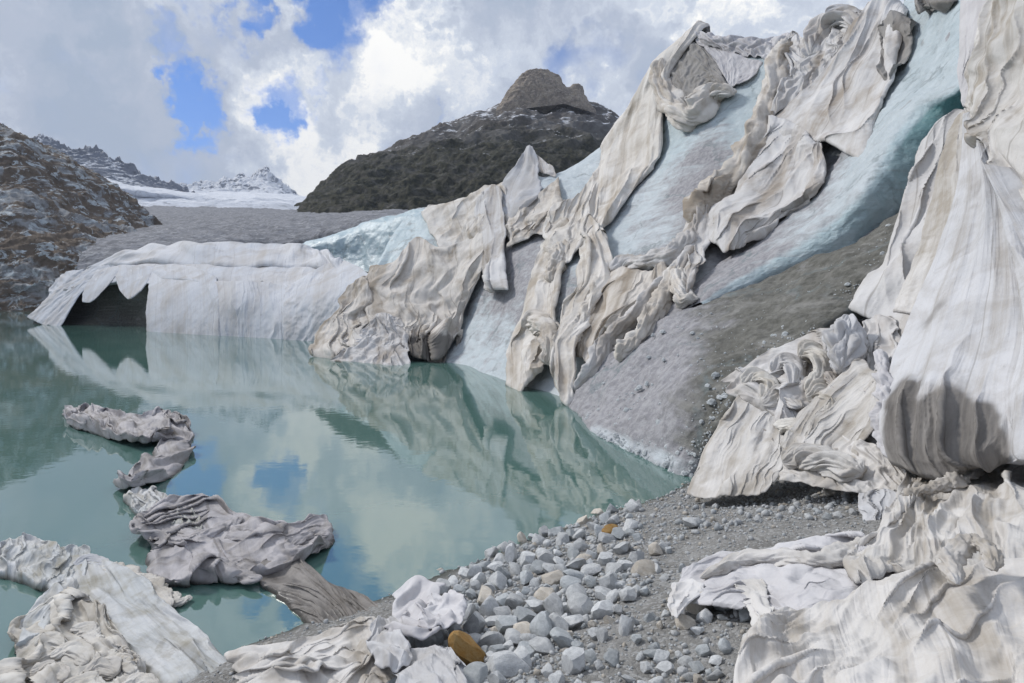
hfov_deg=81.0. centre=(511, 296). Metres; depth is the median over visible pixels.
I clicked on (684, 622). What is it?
stone
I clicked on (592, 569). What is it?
stone
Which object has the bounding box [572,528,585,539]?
stone
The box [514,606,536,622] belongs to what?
stone
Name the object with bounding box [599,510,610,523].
stone
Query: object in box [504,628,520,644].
stone
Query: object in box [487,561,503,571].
stone
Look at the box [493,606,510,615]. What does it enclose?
stone
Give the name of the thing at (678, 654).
stone
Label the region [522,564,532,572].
stone
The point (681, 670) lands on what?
stone
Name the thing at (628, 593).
stone
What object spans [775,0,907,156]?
fleece cover
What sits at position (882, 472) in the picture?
fleece cover
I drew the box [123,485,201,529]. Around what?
fleece cover
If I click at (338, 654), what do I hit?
fleece cover
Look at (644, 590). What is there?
stone
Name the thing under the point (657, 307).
twisted cover
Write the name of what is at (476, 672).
stone
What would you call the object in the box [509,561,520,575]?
stone
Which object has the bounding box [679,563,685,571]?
stone
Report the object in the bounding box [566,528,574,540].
stone
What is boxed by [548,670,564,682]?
stone
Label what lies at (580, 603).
stone
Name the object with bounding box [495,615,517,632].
stone
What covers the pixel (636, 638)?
stone
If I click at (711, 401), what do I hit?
embedded stones
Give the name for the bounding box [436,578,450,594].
stone
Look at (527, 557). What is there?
stone
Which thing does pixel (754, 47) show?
fleece cover
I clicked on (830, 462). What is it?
twisted cover
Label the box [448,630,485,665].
stone
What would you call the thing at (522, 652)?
stone
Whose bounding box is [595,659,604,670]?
stone
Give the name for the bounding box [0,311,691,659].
lake water
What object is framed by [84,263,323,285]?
fleece cover
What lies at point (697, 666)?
stone
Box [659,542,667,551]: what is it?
stone
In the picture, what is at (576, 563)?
stone
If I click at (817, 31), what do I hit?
twisted cover
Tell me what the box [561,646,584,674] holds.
stone
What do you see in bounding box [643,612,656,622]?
stone
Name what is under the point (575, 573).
stone
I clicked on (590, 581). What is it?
stone
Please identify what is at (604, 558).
stone
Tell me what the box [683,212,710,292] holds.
fleece cover
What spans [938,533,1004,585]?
twisted cover
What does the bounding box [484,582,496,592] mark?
stone
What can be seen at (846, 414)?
fleece cover
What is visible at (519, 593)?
stone
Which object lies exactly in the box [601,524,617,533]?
stone
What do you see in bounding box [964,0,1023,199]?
fleece cover
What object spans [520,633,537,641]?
stone
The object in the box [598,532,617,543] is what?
stone
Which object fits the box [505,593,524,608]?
stone
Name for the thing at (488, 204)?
fleece cover
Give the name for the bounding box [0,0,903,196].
sky
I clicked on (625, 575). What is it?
stone
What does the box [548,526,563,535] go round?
stone
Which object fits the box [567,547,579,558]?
stone
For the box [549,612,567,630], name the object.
stone
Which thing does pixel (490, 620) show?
stone
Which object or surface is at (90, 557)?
twisted cover
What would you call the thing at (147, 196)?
snowfield
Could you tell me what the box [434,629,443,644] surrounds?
stone
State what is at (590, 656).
stone
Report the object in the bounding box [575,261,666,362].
fleece cover
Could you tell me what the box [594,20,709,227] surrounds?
fleece cover
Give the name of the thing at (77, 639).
knotted cover heap
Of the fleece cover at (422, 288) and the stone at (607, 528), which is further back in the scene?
the fleece cover at (422, 288)
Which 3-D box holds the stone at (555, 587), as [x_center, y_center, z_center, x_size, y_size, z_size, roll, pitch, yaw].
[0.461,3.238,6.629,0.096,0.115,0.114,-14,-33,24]
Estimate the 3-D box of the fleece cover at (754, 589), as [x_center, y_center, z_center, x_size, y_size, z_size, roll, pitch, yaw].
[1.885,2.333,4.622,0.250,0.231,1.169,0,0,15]
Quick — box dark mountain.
[294,101,618,212]
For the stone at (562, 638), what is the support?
on the ground
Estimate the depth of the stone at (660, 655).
4.34 m
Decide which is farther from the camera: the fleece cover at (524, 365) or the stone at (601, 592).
the fleece cover at (524, 365)
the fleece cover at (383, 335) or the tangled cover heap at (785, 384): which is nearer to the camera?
the tangled cover heap at (785, 384)
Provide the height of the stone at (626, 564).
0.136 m
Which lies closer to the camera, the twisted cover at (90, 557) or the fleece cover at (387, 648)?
the fleece cover at (387, 648)
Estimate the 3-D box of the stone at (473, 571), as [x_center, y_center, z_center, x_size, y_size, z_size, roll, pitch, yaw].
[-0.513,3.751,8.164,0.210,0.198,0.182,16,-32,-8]
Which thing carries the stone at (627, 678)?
on the ground
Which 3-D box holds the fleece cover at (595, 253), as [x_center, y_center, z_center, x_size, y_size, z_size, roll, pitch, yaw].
[3.831,-0.599,29.951,2.437,9.272,16.527,0,0,10]
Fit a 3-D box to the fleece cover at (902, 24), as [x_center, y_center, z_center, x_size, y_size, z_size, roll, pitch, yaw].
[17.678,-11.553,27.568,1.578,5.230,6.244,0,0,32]
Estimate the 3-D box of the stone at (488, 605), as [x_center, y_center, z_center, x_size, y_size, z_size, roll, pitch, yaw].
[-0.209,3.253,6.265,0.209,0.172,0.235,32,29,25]
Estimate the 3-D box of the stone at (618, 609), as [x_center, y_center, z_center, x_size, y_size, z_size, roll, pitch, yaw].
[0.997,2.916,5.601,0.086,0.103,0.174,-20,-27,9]
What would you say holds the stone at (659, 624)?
on the ground
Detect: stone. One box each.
[386,677,396,682]
[408,636,415,647]
[414,634,436,647]
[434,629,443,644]
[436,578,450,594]
[448,575,458,586]
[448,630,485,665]
[449,623,461,633]
[453,584,464,592]
[458,567,468,578]
[463,603,475,621]
[463,611,485,633]
[463,661,487,682]
[465,588,475,598]
[467,565,481,578]
[469,580,480,589]
[469,633,481,642]
[470,572,486,583]
[476,561,491,571]
[477,585,494,604]
[477,631,503,646]
[478,595,499,616]
[481,645,488,653]
[484,547,497,557]
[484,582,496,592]
[484,615,498,626]
[486,650,493,657]
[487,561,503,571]
[487,650,530,677]
[487,670,504,682]
[488,644,504,652]
[489,571,506,589]
[493,553,504,563]
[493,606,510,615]
[495,565,510,579]
[495,593,508,605]
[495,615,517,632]
[497,541,507,551]
[503,640,513,649]
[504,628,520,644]
[505,543,517,563]
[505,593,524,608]
[507,579,512,585]
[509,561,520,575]
[513,621,530,633]
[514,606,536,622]
[514,645,531,667]
[516,591,525,597]
[516,641,534,657]
[517,532,526,542]
[520,551,535,565]
[520,570,533,584]
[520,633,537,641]
[521,586,529,594]
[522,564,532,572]
[525,599,545,612]
[528,636,554,654]
[528,678,538,682]
[529,577,540,587]
[529,611,551,638]
[530,559,545,573]
[532,533,544,544]
[534,586,554,600]
[535,547,548,558]
[538,525,548,536]
[538,550,555,563]
[541,570,562,585]
[541,662,552,677]
[542,562,554,572]
[542,592,563,615]
[543,539,551,546]
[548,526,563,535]
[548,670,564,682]
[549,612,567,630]
[550,584,558,592]
[550,627,574,647]
[553,549,562,556]
[553,556,564,563]
[554,564,567,575]
[555,532,568,544]
[560,575,581,589]
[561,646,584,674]
[563,569,584,578]
[563,602,568,612]
[564,614,583,629]
[565,558,585,569]
[565,583,586,598]
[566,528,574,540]
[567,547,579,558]
[567,592,593,615]
[571,538,588,551]
[571,640,583,647]
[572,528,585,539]
[575,553,591,559]
[577,515,587,524]
[580,563,600,575]
[580,614,589,625]
[584,575,595,587]
[584,648,596,664]
[585,536,594,540]
[585,549,597,558]
[585,558,592,564]
[586,522,595,529]
[588,620,596,627]
[588,627,598,639]
[591,508,603,514]
[591,600,613,618]
[594,524,603,537]
[594,586,610,599]
[595,628,607,642]
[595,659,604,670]
[597,543,605,553]
[597,552,612,565]
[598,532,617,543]
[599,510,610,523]
[599,573,618,589]
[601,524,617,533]
[603,615,614,623]
[603,649,619,667]
[605,562,621,573]
[606,504,618,512]
[606,570,617,578]
[606,589,619,602]
[607,514,619,523]
[611,527,625,539]
[613,541,629,553]
[613,604,622,615]
[615,580,625,587]
[616,560,633,570]
[618,614,633,635]
[619,586,636,600]
[620,674,635,682]
[621,573,628,578]
[622,519,637,530]
[624,528,634,536]
[625,513,632,518]
[626,499,640,512]
[628,551,643,562]
[630,559,655,575]
[631,634,641,643]
[632,533,642,540]
[633,585,640,596]
[636,651,645,660]
[639,586,648,595]
[640,661,652,673]
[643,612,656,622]
[643,649,656,657]
[647,642,660,648]
[648,542,662,555]
[648,676,663,682]
[653,649,669,664]
[654,563,661,573]
[655,661,673,674]
[656,621,662,628]
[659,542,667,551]
[659,573,668,581]
[661,609,669,616]
[665,546,671,553]
[675,614,695,629]
[675,650,682,658]
[677,655,692,667]
[677,666,687,675]
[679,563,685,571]
[681,672,696,681]
[682,517,703,527]
[686,591,708,613]
[688,660,704,673]
[690,626,704,634]
[693,673,702,682]
[695,644,711,656]
[696,608,712,623]
[706,668,724,680]
[708,655,721,664]
[713,606,731,610]
[717,614,725,620]
[718,638,731,653]
[739,608,750,621]
[753,516,761,522]
[822,489,832,496]
[822,512,831,519]
[832,511,842,518]
[848,508,857,514]
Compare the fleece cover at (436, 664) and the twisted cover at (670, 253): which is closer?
the fleece cover at (436, 664)
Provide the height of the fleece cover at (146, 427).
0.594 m
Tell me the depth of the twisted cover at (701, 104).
36.75 m
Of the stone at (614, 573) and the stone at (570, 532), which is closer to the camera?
the stone at (614, 573)
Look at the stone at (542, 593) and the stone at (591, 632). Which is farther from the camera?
the stone at (542, 593)
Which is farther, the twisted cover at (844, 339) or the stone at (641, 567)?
the twisted cover at (844, 339)
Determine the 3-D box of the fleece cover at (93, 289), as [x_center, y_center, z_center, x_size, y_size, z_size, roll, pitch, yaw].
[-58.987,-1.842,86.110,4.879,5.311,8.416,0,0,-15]
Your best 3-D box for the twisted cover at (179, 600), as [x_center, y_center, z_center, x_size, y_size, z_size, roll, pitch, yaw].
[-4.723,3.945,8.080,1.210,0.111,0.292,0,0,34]
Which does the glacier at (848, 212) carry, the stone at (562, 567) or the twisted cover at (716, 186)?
the twisted cover at (716, 186)
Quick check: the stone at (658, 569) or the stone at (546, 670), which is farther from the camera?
the stone at (658, 569)
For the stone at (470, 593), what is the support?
on the ground
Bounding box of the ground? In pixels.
[185,468,915,682]
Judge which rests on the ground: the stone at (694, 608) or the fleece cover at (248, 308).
the stone at (694, 608)
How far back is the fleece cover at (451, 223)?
49.86 m
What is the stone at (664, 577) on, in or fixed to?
on the ground
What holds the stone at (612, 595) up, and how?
on the ground
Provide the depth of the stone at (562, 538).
9.18 m
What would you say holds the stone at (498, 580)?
on the ground
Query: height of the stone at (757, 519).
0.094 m
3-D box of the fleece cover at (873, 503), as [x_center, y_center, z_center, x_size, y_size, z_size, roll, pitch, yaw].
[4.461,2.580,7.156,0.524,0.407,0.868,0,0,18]
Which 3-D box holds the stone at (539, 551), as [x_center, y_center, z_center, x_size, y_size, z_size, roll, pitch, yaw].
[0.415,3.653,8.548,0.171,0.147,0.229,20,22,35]
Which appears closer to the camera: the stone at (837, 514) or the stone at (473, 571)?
the stone at (837, 514)
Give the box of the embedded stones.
[576,224,890,477]
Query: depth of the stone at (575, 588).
6.15 m
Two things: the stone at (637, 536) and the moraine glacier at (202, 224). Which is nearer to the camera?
the stone at (637, 536)
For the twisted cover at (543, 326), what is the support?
on the glacier at (848, 212)
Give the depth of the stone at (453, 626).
5.83 m
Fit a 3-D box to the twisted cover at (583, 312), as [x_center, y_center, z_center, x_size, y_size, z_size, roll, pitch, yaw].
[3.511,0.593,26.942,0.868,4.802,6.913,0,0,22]
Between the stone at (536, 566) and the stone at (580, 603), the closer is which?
the stone at (580, 603)
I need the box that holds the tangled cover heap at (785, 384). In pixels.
[721,314,900,443]
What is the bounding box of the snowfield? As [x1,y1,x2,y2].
[104,177,305,209]
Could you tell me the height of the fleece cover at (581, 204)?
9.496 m
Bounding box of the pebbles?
[177,470,912,682]
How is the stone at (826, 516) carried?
on the ground
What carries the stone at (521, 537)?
on the ground
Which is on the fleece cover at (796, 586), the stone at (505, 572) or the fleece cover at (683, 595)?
the fleece cover at (683, 595)
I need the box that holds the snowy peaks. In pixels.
[169,166,297,194]
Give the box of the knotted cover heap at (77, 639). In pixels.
[0,587,159,682]
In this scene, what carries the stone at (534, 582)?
on the ground
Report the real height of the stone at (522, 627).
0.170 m
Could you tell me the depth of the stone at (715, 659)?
4.14 m
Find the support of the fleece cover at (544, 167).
on the glacier at (848, 212)
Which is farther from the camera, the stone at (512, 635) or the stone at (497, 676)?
the stone at (512, 635)
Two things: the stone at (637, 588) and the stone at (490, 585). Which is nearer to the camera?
the stone at (637, 588)
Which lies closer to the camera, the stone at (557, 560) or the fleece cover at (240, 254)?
the stone at (557, 560)
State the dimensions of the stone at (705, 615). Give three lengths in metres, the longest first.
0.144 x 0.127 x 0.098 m
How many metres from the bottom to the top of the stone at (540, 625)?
0.250 m
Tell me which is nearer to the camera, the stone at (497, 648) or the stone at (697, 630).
the stone at (697, 630)
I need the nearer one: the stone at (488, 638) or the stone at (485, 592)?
the stone at (488, 638)
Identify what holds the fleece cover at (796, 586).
on the ground
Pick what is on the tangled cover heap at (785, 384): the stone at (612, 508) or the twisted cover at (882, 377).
the twisted cover at (882, 377)
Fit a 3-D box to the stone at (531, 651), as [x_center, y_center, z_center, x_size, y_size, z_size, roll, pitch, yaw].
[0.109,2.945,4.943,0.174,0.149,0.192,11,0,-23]
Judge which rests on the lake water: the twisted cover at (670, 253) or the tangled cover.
the tangled cover
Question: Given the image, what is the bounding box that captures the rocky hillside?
[0,123,162,310]
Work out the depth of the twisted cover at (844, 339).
10.60 m
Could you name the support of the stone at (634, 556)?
on the ground
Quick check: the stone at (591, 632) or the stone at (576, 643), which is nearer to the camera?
the stone at (576, 643)
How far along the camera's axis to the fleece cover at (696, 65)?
40.43 m
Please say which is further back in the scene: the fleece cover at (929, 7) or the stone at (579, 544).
the fleece cover at (929, 7)
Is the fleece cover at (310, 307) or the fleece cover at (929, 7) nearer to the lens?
the fleece cover at (929, 7)
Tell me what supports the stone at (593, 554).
on the ground
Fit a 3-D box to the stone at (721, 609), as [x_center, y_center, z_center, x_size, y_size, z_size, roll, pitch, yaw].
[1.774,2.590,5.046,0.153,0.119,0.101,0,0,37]
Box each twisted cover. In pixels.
[73,553,108,564]
[102,561,173,605]
[164,583,192,607]
[521,309,559,364]
[542,241,566,282]
[573,245,693,391]
[573,269,597,361]
[609,204,711,270]
[614,264,679,361]
[649,57,736,131]
[669,267,698,308]
[682,35,792,222]
[700,536,872,578]
[781,443,866,482]
[800,4,861,57]
[821,314,867,374]
[869,349,893,457]
[903,468,984,495]
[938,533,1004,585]
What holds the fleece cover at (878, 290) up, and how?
on the glacier at (848, 212)
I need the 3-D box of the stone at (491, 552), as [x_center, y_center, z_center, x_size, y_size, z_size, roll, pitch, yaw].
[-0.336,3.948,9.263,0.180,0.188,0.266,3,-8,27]
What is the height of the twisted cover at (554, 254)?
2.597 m
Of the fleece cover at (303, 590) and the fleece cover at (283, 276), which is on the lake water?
the fleece cover at (303, 590)
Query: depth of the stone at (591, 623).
5.29 m
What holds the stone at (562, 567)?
on the ground
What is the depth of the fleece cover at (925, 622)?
3.23 m
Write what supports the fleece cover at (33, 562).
on the lake water
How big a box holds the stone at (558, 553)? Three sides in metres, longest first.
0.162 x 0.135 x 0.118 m
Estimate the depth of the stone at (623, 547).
7.78 m
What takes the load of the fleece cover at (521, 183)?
on the glacier at (848, 212)
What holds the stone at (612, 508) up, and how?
on the ground
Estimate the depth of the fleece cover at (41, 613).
7.32 m
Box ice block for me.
[33,271,367,325]
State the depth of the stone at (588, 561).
7.58 m
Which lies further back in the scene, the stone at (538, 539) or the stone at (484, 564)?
the stone at (538, 539)
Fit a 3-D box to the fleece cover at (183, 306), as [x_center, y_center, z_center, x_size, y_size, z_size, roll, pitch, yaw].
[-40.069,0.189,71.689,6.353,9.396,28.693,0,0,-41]
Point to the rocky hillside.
(60, 212)
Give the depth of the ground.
6.89 m
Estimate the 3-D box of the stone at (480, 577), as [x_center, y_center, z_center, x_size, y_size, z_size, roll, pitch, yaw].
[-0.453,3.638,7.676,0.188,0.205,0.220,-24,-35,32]
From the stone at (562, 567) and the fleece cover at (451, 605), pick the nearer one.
the fleece cover at (451, 605)
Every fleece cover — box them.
[0,532,90,591]
[14,582,62,653]
[27,265,113,325]
[48,269,84,294]
[62,403,194,445]
[62,554,226,682]
[82,267,118,302]
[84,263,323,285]
[87,241,342,268]
[95,265,152,283]
[112,265,151,299]
[113,426,195,488]
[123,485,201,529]
[146,264,220,335]
[215,280,289,338]
[224,616,396,682]
[259,555,378,622]
[283,260,367,340]
[308,273,372,358]
[330,312,410,365]
[364,232,483,362]
[366,615,412,672]
[384,575,445,640]
[392,645,467,682]
[417,589,468,628]
[421,182,506,246]
[474,184,507,292]
[502,145,541,217]
[504,177,568,247]
[505,239,569,390]
[536,154,555,176]
[540,166,600,263]
[549,213,612,406]
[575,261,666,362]
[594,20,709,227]
[667,578,704,617]
[670,42,725,101]
[679,530,896,610]
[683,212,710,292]
[686,395,783,498]
[694,31,789,59]
[704,46,762,86]
[708,115,825,252]
[733,558,1023,682]
[734,578,774,625]
[770,12,857,115]
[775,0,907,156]
[779,435,907,492]
[780,358,878,458]
[843,464,1023,583]
[848,109,964,335]
[858,488,896,520]
[876,10,916,80]
[879,112,1023,479]
[893,111,964,314]
[914,0,957,15]
[957,0,985,106]
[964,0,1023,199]
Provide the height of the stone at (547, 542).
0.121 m
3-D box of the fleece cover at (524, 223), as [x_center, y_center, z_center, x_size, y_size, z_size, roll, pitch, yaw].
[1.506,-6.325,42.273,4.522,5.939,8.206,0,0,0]
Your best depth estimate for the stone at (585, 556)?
7.72 m
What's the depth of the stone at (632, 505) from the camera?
10.69 m
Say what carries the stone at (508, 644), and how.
on the ground
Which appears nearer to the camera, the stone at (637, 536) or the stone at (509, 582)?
the stone at (509, 582)
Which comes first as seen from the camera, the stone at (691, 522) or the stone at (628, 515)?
the stone at (691, 522)
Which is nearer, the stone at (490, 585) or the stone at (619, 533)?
the stone at (490, 585)
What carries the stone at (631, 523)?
on the ground
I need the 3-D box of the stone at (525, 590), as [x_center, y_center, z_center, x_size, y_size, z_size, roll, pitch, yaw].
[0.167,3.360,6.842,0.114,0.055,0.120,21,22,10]
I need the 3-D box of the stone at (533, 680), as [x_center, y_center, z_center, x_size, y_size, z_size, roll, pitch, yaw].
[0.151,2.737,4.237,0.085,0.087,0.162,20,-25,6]
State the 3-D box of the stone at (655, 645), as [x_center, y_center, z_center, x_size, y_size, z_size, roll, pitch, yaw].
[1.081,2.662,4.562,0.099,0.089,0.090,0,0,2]
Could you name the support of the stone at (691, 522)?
on the ground
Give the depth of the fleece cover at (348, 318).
42.61 m
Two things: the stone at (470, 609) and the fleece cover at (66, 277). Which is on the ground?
the stone at (470, 609)
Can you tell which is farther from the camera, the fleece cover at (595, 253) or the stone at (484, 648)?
the fleece cover at (595, 253)
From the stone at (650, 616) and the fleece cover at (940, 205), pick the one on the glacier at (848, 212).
the fleece cover at (940, 205)
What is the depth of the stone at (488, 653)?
4.99 m
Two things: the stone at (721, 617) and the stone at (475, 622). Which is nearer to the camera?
the stone at (721, 617)
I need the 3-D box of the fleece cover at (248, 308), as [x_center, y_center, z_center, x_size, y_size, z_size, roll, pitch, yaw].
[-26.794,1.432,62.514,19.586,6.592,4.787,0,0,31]
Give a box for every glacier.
[76,205,408,269]
[302,0,965,476]
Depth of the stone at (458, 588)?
7.38 m
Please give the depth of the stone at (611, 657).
4.41 m
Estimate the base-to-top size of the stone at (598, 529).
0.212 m
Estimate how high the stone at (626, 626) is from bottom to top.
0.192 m
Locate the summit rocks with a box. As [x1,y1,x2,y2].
[496,68,595,115]
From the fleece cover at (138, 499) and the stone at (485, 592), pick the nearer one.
the stone at (485, 592)
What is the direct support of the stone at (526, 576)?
on the ground
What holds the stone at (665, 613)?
on the ground
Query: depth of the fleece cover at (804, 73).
32.40 m
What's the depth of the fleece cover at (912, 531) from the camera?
5.21 m
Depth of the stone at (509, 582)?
7.27 m
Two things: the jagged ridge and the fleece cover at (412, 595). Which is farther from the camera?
the jagged ridge
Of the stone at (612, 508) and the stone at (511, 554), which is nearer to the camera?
the stone at (511, 554)
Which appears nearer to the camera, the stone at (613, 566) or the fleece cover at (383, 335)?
the stone at (613, 566)
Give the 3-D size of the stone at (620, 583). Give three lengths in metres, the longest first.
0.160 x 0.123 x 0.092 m
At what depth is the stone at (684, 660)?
4.22 m
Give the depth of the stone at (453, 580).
7.83 m
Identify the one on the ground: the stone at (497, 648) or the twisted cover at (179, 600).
the stone at (497, 648)
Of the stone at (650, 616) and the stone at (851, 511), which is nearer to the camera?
the stone at (650, 616)
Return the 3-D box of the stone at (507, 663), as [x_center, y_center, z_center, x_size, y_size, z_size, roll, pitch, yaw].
[-0.026,2.815,4.564,0.338,0.201,0.188,0,0,-2]
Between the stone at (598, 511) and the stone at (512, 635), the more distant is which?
the stone at (598, 511)
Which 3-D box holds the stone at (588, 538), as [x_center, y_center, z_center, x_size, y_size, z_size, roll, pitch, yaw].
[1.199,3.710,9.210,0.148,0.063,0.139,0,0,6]
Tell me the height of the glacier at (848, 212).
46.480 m
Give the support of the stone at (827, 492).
on the ground
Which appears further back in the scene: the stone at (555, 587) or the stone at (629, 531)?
the stone at (629, 531)
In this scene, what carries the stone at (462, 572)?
on the ground
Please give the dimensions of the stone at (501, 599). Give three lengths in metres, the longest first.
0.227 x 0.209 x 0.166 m
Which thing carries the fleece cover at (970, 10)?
on the glacier at (848, 212)
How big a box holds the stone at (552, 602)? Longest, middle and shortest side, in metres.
0.346 x 0.204 x 0.163 m
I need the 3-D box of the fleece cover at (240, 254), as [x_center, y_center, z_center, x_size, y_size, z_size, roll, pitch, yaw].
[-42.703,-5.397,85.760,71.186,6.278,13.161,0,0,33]
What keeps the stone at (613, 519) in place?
on the ground
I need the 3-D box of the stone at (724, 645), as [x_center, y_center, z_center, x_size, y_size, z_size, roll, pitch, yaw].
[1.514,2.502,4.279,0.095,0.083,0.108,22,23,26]
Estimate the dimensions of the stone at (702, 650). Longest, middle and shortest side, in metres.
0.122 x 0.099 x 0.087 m
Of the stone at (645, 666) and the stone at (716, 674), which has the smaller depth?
the stone at (716, 674)
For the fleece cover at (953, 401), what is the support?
on the glacier at (848, 212)
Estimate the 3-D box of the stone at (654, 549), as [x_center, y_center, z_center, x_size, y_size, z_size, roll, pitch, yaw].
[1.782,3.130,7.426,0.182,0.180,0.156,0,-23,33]
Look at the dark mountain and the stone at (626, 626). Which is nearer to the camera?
the stone at (626, 626)
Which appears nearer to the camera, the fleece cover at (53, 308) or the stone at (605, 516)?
the stone at (605, 516)
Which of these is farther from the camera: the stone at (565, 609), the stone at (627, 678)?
the stone at (565, 609)
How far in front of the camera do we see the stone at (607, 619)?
5.33 m
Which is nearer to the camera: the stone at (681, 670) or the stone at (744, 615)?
the stone at (681, 670)
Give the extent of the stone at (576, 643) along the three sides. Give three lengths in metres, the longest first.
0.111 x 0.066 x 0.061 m
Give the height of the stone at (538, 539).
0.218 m
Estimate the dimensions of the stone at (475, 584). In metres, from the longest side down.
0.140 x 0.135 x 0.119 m
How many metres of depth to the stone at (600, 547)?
8.05 m
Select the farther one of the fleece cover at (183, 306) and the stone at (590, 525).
the fleece cover at (183, 306)
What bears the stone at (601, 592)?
on the ground
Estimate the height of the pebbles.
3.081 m
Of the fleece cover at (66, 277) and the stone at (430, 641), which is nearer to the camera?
the stone at (430, 641)
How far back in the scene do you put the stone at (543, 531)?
10.00 m
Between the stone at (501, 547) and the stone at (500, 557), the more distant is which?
the stone at (501, 547)
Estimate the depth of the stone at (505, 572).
7.59 m
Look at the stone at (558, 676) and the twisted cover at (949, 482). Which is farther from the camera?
the twisted cover at (949, 482)
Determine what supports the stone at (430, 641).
on the ground
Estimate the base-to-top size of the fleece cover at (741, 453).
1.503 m
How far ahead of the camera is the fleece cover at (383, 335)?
38.21 m
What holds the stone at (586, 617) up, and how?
on the ground
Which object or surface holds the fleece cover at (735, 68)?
on the glacier at (848, 212)
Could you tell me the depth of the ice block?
87.46 m
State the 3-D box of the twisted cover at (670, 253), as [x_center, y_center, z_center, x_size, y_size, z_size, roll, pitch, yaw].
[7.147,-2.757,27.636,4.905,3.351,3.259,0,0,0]
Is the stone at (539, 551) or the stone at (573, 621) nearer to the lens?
the stone at (573, 621)
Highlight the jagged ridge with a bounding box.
[2,123,194,192]
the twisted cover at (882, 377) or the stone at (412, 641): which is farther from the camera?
the twisted cover at (882, 377)
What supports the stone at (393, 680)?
on the ground
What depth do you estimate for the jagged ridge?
1604.16 m
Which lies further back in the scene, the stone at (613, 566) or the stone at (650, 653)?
the stone at (613, 566)
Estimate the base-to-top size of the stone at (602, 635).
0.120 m
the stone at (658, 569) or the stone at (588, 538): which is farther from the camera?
the stone at (588, 538)
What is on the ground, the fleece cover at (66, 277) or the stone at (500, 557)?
the stone at (500, 557)
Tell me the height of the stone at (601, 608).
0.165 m
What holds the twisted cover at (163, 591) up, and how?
on the fleece cover at (167, 642)
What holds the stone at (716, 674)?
on the ground
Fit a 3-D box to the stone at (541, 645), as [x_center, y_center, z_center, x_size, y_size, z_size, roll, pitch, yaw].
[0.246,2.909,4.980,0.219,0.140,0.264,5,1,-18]
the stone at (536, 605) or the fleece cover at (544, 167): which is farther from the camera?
the fleece cover at (544, 167)
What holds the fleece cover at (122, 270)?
on the fleece cover at (130, 288)
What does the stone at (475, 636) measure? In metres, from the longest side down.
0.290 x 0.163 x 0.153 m
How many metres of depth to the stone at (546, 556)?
8.01 m
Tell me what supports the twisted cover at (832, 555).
on the fleece cover at (796, 586)
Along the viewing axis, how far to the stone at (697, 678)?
3.90 m
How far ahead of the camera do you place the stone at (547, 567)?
7.54 m
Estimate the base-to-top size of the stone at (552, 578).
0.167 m
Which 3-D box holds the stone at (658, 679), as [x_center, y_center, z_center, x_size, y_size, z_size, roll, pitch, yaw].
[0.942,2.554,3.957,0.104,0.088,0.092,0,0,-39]
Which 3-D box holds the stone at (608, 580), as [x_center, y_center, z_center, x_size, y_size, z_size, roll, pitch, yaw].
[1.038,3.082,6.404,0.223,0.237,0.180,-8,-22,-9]
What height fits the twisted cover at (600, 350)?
5.909 m
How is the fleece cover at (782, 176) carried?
on the glacier at (848, 212)
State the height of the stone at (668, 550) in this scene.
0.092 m
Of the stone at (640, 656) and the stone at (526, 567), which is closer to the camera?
the stone at (640, 656)
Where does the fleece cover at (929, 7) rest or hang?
on the glacier at (848, 212)
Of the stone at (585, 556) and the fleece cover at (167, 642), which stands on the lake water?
the fleece cover at (167, 642)
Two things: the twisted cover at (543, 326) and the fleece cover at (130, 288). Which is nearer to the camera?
the twisted cover at (543, 326)
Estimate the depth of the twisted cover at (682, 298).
21.70 m
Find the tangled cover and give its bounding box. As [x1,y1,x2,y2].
[129,493,334,587]
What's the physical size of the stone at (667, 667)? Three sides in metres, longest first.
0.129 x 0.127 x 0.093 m
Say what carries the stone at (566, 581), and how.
on the ground
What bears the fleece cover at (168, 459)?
on the lake water
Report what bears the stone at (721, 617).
on the ground
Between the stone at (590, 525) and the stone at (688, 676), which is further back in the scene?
the stone at (590, 525)

